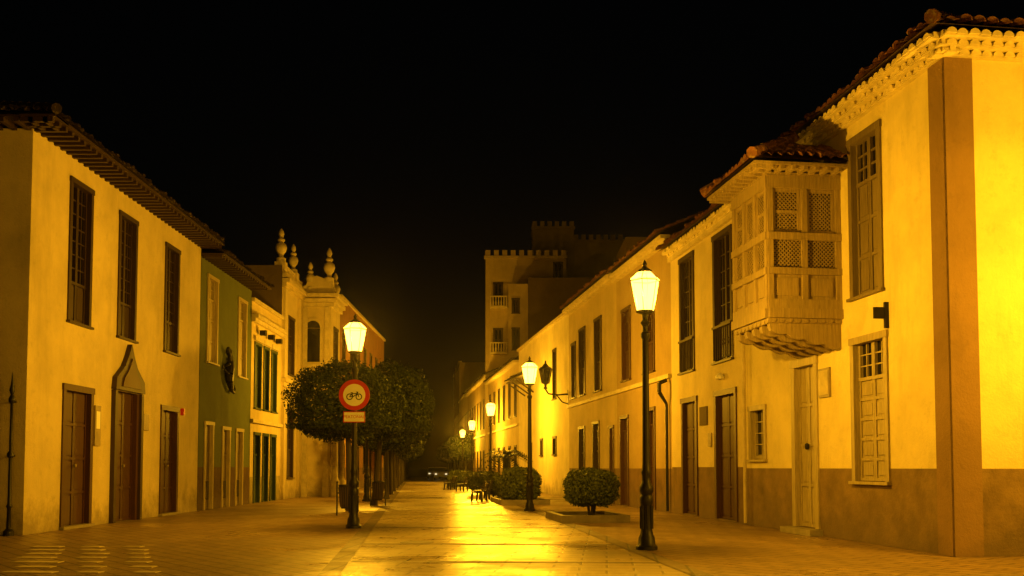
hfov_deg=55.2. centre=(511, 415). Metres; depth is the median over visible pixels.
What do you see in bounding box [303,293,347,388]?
portal cornice
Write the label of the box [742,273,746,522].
downpipe
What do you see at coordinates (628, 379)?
window sills
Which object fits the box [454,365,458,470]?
walls
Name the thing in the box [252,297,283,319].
parapet coping
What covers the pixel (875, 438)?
shutter leaves
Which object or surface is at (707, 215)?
roof boards
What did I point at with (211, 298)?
window muntins
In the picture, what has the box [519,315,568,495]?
walls
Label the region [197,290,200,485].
side walls
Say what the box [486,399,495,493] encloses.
street lamp
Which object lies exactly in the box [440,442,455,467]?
laurel tree
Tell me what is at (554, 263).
window frames
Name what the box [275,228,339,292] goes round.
urn finials
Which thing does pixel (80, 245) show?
window muntins
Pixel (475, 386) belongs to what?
eave band
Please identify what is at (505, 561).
stone border
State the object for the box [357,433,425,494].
laurel tree
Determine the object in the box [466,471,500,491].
hedge
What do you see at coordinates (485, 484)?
park bench
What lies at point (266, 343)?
window surrounds
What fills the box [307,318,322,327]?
arch moulding
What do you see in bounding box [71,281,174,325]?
window rails
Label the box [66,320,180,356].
window sills
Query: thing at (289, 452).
shutter panels
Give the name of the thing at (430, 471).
parked car
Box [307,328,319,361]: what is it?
window panes
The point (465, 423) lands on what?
window frames
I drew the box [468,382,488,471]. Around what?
walls
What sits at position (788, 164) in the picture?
balcony soffit
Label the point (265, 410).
window sills
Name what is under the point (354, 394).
no bicycles sign
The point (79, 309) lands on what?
shutter panels
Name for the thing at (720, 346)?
shutter panels
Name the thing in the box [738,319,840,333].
balcony floor
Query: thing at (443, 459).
laurel tree
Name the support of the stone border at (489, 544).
on the road
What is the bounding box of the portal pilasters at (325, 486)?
[301,307,329,496]
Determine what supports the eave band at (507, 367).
attached to the walls at (506, 438)
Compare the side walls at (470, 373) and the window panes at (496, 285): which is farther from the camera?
the side walls at (470, 373)
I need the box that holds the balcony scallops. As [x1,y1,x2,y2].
[734,167,842,334]
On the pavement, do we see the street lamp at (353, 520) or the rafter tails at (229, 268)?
the street lamp at (353, 520)
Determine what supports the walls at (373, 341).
on the pavement
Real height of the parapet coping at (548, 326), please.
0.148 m
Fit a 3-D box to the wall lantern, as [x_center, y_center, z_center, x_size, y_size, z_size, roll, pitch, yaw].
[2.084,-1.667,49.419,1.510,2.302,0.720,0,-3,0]
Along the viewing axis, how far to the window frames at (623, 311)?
37.74 m
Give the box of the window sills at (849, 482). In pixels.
[746,459,891,484]
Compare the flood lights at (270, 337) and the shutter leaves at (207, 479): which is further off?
the flood lights at (270, 337)
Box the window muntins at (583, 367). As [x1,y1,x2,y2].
[574,327,599,451]
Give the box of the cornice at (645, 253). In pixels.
[608,234,669,282]
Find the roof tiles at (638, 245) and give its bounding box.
[605,209,707,273]
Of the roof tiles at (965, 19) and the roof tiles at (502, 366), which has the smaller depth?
the roof tiles at (965, 19)
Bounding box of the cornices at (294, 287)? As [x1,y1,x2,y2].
[281,273,307,389]
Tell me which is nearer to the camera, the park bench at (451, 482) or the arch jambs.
the arch jambs
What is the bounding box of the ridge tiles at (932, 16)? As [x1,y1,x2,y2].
[700,9,959,197]
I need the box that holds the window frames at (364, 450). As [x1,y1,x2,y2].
[342,330,381,488]
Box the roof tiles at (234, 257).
[217,249,274,286]
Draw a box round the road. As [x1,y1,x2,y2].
[341,477,689,575]
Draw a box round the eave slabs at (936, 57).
[796,33,1023,145]
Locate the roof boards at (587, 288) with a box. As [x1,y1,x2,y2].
[561,271,612,308]
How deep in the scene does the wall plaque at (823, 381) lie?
21.25 m
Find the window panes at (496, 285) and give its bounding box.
[495,264,560,349]
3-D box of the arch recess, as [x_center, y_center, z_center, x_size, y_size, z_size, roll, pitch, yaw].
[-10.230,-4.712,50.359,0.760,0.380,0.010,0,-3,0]
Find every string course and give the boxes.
[567,391,615,407]
[614,373,670,393]
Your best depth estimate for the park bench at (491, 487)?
45.88 m
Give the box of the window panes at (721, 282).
[686,235,729,321]
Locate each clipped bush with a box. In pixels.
[498,466,541,499]
[562,467,620,514]
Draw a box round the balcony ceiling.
[730,172,839,200]
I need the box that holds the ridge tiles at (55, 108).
[0,101,61,113]
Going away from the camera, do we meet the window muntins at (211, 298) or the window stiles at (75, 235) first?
the window stiles at (75, 235)
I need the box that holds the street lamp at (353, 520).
[344,314,366,528]
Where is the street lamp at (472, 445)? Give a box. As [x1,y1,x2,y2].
[468,418,475,470]
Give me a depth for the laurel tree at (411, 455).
76.28 m
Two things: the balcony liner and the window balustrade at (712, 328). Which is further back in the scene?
the window balustrade at (712, 328)
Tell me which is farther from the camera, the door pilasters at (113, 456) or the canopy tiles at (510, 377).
the canopy tiles at (510, 377)
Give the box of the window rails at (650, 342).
[623,341,653,431]
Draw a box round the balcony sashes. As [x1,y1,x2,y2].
[736,188,834,248]
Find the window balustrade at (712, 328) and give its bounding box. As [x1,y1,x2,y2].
[678,320,731,343]
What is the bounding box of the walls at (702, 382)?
[671,220,745,523]
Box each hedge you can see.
[446,470,471,487]
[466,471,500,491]
[492,475,512,496]
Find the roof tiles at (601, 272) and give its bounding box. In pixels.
[560,268,608,307]
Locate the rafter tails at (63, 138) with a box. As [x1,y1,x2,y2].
[0,117,221,248]
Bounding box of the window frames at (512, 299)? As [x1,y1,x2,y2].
[511,298,519,349]
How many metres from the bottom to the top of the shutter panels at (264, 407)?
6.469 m
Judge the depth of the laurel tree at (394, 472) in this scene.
61.34 m
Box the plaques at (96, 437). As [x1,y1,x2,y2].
[93,405,148,445]
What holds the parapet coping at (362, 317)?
on the side walls
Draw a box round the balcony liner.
[750,192,833,272]
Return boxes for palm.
[478,449,527,476]
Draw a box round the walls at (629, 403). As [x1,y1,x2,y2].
[616,248,672,512]
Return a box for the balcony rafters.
[709,164,841,203]
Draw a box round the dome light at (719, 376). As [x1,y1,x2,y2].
[715,373,723,379]
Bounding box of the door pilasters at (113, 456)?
[109,389,143,522]
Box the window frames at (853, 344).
[747,329,890,528]
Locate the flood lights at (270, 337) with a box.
[260,330,282,343]
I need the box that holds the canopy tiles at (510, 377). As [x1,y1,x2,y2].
[504,367,531,381]
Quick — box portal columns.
[330,437,345,496]
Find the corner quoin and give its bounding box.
[927,57,983,556]
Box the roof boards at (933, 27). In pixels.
[706,23,1023,196]
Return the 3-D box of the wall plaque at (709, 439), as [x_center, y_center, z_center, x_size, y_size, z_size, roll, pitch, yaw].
[5.772,0.696,28.560,0.040,0.400,0.250,0,-3,-8]
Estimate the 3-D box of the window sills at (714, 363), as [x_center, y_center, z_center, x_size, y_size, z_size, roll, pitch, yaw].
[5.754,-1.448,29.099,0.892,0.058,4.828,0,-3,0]
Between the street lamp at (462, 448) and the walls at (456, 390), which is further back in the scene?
the walls at (456, 390)
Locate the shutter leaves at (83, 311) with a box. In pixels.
[71,284,173,352]
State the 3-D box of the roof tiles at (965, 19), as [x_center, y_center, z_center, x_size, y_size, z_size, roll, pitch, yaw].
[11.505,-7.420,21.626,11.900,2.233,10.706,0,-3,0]
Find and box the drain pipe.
[657,378,668,510]
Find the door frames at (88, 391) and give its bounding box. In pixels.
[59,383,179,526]
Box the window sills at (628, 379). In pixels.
[620,370,655,382]
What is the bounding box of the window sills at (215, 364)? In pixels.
[206,361,247,379]
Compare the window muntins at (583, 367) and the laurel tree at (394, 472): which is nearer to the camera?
the window muntins at (583, 367)
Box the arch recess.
[308,321,319,327]
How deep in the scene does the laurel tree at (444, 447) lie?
115.63 m
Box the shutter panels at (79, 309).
[71,286,172,349]
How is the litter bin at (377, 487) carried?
on the pavement
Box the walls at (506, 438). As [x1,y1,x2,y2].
[489,363,518,474]
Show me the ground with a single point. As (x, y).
(417, 472)
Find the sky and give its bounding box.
[0,0,1023,468]
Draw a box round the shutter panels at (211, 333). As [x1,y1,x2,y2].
[210,303,242,374]
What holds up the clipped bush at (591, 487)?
in the planter bed at (583, 517)
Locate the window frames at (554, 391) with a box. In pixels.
[540,348,556,454]
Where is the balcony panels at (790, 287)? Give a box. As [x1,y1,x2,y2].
[737,274,835,310]
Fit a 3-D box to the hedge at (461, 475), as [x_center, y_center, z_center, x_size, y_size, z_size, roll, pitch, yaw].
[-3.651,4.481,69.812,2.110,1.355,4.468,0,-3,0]
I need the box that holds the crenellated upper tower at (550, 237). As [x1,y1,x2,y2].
[531,221,574,277]
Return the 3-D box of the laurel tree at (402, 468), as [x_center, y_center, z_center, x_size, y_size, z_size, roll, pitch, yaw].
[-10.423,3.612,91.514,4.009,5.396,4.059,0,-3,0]
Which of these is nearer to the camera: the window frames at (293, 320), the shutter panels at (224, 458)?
the shutter panels at (224, 458)
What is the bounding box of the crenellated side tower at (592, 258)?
[574,235,623,280]
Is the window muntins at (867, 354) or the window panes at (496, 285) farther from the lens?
the window panes at (496, 285)
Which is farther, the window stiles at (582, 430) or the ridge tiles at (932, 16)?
the window stiles at (582, 430)
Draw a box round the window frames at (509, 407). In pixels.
[489,384,516,471]
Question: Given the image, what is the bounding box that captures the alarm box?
[180,408,184,414]
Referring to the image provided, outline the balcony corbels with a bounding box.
[737,323,841,358]
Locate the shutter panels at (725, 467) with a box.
[687,396,734,515]
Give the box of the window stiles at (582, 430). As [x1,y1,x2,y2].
[574,321,599,452]
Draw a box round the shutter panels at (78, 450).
[64,394,171,523]
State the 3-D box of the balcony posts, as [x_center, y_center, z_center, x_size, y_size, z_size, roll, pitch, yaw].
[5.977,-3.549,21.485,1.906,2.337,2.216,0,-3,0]
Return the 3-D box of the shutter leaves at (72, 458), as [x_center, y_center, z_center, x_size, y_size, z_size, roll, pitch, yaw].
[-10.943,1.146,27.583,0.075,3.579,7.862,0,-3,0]
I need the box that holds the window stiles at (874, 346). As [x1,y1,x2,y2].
[754,341,877,455]
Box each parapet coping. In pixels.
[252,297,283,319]
[340,294,385,340]
[517,313,564,351]
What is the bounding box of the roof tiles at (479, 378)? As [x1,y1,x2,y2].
[463,366,500,394]
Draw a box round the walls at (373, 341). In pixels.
[340,305,383,487]
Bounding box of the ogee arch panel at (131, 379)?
[122,359,140,389]
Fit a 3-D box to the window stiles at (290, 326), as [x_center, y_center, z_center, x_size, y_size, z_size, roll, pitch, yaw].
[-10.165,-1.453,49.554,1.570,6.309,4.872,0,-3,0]
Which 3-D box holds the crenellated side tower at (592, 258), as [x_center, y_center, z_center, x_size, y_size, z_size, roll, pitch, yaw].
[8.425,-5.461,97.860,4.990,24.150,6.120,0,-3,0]
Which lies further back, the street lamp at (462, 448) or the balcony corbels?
the street lamp at (462, 448)
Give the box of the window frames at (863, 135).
[846,119,883,297]
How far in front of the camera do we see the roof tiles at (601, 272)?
43.68 m
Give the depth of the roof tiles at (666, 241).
29.48 m
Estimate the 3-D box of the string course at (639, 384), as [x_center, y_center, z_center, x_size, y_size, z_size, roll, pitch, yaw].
[4.703,-1.141,36.024,0.120,0.150,7.280,0,-3,-8]
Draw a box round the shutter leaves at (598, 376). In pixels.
[574,363,599,468]
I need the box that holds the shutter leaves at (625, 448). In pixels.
[623,343,653,508]
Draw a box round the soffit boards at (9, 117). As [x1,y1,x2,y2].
[0,114,223,245]
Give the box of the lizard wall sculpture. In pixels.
[222,347,235,393]
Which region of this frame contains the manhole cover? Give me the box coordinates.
[400,541,433,543]
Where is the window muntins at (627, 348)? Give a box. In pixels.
[625,301,652,429]
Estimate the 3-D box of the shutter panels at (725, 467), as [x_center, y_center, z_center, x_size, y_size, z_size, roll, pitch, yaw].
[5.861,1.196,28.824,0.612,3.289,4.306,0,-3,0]
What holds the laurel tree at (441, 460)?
on the pavement
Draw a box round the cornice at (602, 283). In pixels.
[562,273,611,315]
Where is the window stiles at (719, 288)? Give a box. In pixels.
[683,236,728,337]
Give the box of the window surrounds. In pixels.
[254,336,279,351]
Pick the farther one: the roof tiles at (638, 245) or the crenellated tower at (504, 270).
the crenellated tower at (504, 270)
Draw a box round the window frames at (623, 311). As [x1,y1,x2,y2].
[619,293,655,509]
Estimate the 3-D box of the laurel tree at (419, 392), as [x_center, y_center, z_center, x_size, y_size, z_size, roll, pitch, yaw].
[-4.828,0.646,38.841,3.666,5.806,3.516,0,-3,0]
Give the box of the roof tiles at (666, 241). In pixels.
[655,203,718,249]
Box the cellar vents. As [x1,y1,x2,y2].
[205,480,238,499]
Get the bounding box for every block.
[508,284,527,360]
[528,278,590,339]
[614,237,646,264]
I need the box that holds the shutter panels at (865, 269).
[860,180,878,291]
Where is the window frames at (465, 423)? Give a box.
[459,412,466,469]
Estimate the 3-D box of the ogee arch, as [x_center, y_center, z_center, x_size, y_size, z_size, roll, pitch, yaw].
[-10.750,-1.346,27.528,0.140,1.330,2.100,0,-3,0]
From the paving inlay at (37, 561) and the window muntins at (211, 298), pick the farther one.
the window muntins at (211, 298)
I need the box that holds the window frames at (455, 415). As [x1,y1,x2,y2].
[454,399,458,469]
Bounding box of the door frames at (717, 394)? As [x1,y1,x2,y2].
[680,387,737,520]
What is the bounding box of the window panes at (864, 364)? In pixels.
[758,136,881,454]
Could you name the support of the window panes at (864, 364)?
attached to the walls at (901, 511)
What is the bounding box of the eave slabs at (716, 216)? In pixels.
[662,204,731,258]
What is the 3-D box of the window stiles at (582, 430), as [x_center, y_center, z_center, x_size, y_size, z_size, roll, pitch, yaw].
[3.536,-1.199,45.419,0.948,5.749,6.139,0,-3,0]
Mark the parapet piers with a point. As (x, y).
(296, 275)
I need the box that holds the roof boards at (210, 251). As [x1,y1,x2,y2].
[201,249,271,287]
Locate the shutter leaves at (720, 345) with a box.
[685,325,729,370]
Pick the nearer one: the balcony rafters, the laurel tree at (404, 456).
the balcony rafters
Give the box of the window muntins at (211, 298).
[211,282,242,319]
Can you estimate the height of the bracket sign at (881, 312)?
0.500 m
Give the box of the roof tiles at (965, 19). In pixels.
[777,14,1023,138]
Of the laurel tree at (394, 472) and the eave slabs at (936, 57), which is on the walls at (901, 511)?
the eave slabs at (936, 57)
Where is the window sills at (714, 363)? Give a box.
[677,357,733,375]
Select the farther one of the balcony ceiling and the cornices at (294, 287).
the cornices at (294, 287)
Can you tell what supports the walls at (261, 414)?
on the pavement
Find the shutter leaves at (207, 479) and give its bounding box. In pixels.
[205,425,239,508]
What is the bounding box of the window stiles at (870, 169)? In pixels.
[856,137,873,183]
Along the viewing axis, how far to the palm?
49.66 m
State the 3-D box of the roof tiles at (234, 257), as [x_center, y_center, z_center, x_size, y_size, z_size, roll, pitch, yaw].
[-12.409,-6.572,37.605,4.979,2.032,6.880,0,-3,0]
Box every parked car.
[427,467,440,478]
[433,467,447,479]
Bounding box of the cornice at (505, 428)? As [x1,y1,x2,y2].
[487,423,518,434]
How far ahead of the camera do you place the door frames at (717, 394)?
28.07 m
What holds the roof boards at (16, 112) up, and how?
on the soffit boards at (9, 117)
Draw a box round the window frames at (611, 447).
[608,425,614,503]
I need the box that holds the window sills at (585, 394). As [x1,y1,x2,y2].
[570,389,601,399]
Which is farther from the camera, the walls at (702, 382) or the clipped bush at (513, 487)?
the clipped bush at (513, 487)
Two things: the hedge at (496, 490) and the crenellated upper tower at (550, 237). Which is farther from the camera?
the crenellated upper tower at (550, 237)
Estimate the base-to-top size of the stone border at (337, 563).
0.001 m
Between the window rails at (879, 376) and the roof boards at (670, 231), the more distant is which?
the roof boards at (670, 231)
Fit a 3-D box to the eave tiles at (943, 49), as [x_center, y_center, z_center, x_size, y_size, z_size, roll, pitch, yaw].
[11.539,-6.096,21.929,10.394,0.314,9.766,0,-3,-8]
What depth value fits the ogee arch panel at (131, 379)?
27.49 m
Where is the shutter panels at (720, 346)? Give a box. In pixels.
[686,324,728,368]
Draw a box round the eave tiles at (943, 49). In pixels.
[798,26,1023,145]
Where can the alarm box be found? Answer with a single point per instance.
(182, 411)
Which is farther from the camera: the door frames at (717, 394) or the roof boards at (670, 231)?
the roof boards at (670, 231)
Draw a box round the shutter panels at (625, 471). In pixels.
[624,345,653,505]
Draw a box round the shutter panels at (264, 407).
[254,348,272,499]
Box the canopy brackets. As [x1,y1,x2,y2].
[508,379,533,395]
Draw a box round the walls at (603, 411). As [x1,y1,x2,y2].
[569,283,617,504]
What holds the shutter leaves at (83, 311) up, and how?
attached to the window frames at (89, 191)
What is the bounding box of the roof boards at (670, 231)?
[607,218,694,273]
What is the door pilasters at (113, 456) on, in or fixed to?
attached to the walls at (47, 350)
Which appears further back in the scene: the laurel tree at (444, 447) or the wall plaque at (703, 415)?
the laurel tree at (444, 447)
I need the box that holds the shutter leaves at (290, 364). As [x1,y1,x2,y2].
[287,353,334,476]
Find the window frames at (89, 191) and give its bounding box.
[67,175,180,353]
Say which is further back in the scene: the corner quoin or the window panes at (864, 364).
the window panes at (864, 364)
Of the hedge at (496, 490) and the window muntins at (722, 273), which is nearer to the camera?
the window muntins at (722, 273)
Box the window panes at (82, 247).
[72,187,172,322]
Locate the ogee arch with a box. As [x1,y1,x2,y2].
[111,344,144,393]
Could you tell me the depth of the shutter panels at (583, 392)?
43.57 m
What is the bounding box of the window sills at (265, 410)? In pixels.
[253,407,277,413]
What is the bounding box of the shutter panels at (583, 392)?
[582,364,599,467]
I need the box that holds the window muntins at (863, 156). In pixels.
[858,134,875,180]
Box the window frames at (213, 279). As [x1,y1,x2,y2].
[203,273,247,509]
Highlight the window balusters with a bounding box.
[679,323,730,371]
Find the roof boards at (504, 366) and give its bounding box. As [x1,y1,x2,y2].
[485,357,518,381]
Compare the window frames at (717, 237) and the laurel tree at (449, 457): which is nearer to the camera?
the window frames at (717, 237)
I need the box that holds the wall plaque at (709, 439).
[708,433,711,446]
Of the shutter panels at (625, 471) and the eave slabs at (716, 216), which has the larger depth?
the shutter panels at (625, 471)
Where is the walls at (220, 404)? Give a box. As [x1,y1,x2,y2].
[197,256,251,510]
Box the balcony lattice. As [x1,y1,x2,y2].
[737,192,834,280]
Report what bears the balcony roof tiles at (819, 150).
attached to the roof boards at (933, 27)
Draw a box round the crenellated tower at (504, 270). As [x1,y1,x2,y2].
[484,250,567,471]
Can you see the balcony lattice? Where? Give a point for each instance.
(750, 231)
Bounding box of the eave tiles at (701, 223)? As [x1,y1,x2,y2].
[662,201,730,256]
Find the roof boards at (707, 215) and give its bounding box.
[659,204,723,250]
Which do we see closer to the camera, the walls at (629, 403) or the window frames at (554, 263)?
the walls at (629, 403)
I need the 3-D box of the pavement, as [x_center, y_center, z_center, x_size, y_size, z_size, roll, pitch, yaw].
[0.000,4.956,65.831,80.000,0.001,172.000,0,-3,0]
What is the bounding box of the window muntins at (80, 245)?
[72,191,173,321]
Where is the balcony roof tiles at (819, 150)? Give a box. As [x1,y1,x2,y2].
[704,137,848,191]
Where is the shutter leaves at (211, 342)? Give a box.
[208,301,242,376]
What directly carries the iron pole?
on the pavement
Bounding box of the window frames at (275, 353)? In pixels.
[249,341,277,502]
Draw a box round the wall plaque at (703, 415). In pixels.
[699,406,707,425]
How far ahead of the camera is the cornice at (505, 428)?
72.33 m
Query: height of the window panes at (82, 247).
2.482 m
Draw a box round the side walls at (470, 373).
[459,362,484,399]
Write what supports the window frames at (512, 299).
in the flat roof block at (517, 316)
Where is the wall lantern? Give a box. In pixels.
[539,360,567,404]
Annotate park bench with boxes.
[443,476,456,489]
[456,477,467,491]
[471,481,490,501]
[479,480,493,498]
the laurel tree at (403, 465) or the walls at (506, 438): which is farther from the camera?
the laurel tree at (403, 465)
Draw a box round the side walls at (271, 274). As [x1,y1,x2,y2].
[246,265,282,428]
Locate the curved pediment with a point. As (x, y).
(318, 284)
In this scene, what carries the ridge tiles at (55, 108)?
attached to the roof boards at (16, 112)
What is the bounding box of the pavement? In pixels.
[0,477,1023,575]
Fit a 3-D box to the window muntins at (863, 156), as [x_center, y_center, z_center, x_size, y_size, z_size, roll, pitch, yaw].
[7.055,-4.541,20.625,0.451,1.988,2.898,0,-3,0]
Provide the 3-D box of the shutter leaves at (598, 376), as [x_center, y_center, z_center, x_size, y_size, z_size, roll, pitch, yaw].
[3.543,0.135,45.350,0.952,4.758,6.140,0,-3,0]
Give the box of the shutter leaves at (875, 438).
[759,366,884,527]
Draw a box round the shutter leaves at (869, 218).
[857,178,878,294]
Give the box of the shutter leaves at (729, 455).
[686,394,734,519]
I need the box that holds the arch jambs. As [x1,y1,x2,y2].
[320,328,322,363]
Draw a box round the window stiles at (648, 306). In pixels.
[623,299,652,429]
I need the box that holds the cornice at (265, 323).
[250,314,287,427]
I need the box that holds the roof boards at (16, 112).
[0,110,223,243]
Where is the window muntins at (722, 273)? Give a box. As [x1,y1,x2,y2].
[685,239,729,336]
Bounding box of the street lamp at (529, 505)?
[521,356,536,510]
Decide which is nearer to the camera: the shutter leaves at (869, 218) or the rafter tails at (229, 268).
the shutter leaves at (869, 218)
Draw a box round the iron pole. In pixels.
[3,372,16,535]
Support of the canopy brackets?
attached to the walls at (550, 418)
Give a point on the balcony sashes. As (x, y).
(798, 203)
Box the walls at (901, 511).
[745,60,1023,555]
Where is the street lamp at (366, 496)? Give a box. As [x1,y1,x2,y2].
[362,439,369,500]
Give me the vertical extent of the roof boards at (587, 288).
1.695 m
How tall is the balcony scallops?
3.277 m
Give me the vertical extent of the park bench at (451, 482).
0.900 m
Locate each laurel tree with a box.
[280,357,408,510]
[351,397,429,498]
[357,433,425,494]
[358,358,435,505]
[372,434,425,490]
[373,446,425,488]
[381,448,423,486]
[400,448,423,484]
[401,454,420,482]
[402,451,420,481]
[436,446,449,473]
[438,450,451,470]
[439,444,453,470]
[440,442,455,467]
[442,441,460,469]
[444,433,466,469]
[446,432,474,470]
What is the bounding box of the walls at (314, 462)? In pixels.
[280,268,339,498]
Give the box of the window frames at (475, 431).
[467,399,483,470]
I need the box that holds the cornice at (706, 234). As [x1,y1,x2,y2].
[667,213,731,262]
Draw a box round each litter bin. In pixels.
[336,481,349,515]
[370,478,385,505]
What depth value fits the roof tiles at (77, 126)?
24.87 m
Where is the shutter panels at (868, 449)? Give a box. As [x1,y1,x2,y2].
[757,368,884,522]
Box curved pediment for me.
[303,276,335,292]
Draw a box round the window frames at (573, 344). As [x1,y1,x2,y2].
[570,315,601,469]
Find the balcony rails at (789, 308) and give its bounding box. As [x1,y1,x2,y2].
[731,175,843,330]
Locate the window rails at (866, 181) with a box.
[856,174,876,187]
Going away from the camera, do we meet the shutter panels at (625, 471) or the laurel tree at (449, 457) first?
the shutter panels at (625, 471)
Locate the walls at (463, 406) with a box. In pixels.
[459,397,467,469]
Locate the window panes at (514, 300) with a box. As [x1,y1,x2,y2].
[514,300,516,348]
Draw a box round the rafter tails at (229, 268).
[202,255,267,290]
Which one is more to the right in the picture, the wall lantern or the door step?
the door step
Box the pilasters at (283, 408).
[280,287,302,499]
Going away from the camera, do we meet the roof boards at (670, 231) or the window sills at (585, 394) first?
the roof boards at (670, 231)
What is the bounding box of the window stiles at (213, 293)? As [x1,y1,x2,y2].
[209,280,243,320]
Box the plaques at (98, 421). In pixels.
[96,411,99,428]
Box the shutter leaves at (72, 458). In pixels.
[64,391,173,525]
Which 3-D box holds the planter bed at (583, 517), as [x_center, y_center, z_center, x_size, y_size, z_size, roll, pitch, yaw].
[2.100,2.858,27.788,1.900,0.200,2.700,0,-3,-7]
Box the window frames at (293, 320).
[286,315,338,477]
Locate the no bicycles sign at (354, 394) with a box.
[339,379,369,421]
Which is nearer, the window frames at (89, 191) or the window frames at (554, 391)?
the window frames at (89, 191)
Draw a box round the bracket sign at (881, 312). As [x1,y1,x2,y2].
[873,302,888,327]
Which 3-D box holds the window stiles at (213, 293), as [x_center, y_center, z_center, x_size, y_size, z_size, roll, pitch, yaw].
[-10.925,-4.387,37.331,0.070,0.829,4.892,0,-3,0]
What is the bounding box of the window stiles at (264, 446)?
[255,436,272,454]
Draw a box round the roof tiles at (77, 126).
[0,103,224,242]
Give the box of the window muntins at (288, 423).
[288,328,334,448]
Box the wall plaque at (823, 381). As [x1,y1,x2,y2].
[818,370,827,395]
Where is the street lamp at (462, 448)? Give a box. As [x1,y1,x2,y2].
[460,428,464,469]
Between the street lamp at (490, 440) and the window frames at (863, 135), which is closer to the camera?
the window frames at (863, 135)
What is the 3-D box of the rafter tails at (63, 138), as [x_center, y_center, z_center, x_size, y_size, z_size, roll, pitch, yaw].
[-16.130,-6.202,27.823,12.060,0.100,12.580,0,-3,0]
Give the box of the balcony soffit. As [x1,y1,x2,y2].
[707,160,847,200]
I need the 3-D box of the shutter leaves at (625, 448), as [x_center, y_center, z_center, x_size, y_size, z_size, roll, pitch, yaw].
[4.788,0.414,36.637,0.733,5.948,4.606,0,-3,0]
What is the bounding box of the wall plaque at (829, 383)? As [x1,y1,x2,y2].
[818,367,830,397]
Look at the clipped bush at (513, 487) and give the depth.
39.92 m
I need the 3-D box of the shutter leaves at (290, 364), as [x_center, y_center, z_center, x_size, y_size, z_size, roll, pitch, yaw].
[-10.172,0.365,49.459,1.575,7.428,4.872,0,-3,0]
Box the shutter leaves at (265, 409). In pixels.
[254,347,273,502]
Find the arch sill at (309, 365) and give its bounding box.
[303,364,322,366]
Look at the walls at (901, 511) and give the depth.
17.77 m
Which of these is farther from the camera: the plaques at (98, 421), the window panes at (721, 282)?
the window panes at (721, 282)
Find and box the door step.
[780,526,822,535]
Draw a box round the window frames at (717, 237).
[678,224,733,372]
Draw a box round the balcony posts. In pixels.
[732,187,841,312]
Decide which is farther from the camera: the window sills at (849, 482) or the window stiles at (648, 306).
the window stiles at (648, 306)
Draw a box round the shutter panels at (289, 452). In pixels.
[288,354,334,474]
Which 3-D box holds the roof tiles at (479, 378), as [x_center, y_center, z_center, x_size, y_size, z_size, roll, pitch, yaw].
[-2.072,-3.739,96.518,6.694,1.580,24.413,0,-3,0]
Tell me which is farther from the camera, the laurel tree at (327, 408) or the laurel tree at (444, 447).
the laurel tree at (444, 447)
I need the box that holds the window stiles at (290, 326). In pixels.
[288,320,335,448]
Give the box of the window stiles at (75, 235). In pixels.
[72,188,175,323]
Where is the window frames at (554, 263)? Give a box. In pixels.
[493,262,562,349]
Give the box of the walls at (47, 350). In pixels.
[0,128,200,534]
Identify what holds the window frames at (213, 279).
attached to the walls at (220, 404)
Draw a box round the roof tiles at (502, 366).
[483,355,518,381]
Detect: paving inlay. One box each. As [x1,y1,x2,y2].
[0,546,64,572]
[75,546,108,572]
[122,546,160,572]
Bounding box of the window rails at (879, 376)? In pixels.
[755,374,882,458]
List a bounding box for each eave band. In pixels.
[464,375,488,396]
[484,360,518,384]
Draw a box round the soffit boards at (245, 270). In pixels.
[202,253,271,289]
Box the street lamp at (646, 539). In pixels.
[630,260,658,550]
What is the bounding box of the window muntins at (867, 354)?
[756,340,882,453]
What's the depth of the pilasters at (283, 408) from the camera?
46.31 m
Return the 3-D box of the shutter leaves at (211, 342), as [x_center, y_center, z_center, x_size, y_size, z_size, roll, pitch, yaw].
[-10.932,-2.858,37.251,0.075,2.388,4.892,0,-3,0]
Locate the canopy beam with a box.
[506,377,532,383]
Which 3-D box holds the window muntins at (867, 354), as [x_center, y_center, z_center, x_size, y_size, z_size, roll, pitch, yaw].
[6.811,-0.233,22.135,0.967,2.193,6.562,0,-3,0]
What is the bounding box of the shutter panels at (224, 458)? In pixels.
[206,427,238,505]
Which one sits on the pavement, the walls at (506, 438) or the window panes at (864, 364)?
the walls at (506, 438)
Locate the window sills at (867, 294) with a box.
[846,287,885,302]
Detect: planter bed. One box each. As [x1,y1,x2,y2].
[491,497,549,504]
[546,511,629,522]
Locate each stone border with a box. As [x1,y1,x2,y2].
[317,477,408,575]
[351,560,658,563]
[364,543,612,544]
[385,527,570,527]
[490,494,713,575]
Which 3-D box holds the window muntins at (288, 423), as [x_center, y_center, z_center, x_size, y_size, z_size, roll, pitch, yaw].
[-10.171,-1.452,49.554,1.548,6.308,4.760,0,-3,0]
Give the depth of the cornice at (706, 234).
29.22 m
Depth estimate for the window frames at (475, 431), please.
97.44 m
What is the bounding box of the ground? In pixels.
[408,469,452,476]
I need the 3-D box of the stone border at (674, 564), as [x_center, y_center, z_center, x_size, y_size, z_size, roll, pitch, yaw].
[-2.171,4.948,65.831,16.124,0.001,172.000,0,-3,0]
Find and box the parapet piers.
[274,261,333,286]
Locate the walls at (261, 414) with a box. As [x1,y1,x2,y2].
[249,301,281,503]
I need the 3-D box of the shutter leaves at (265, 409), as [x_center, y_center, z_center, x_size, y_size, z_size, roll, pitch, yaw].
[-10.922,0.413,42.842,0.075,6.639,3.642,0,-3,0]

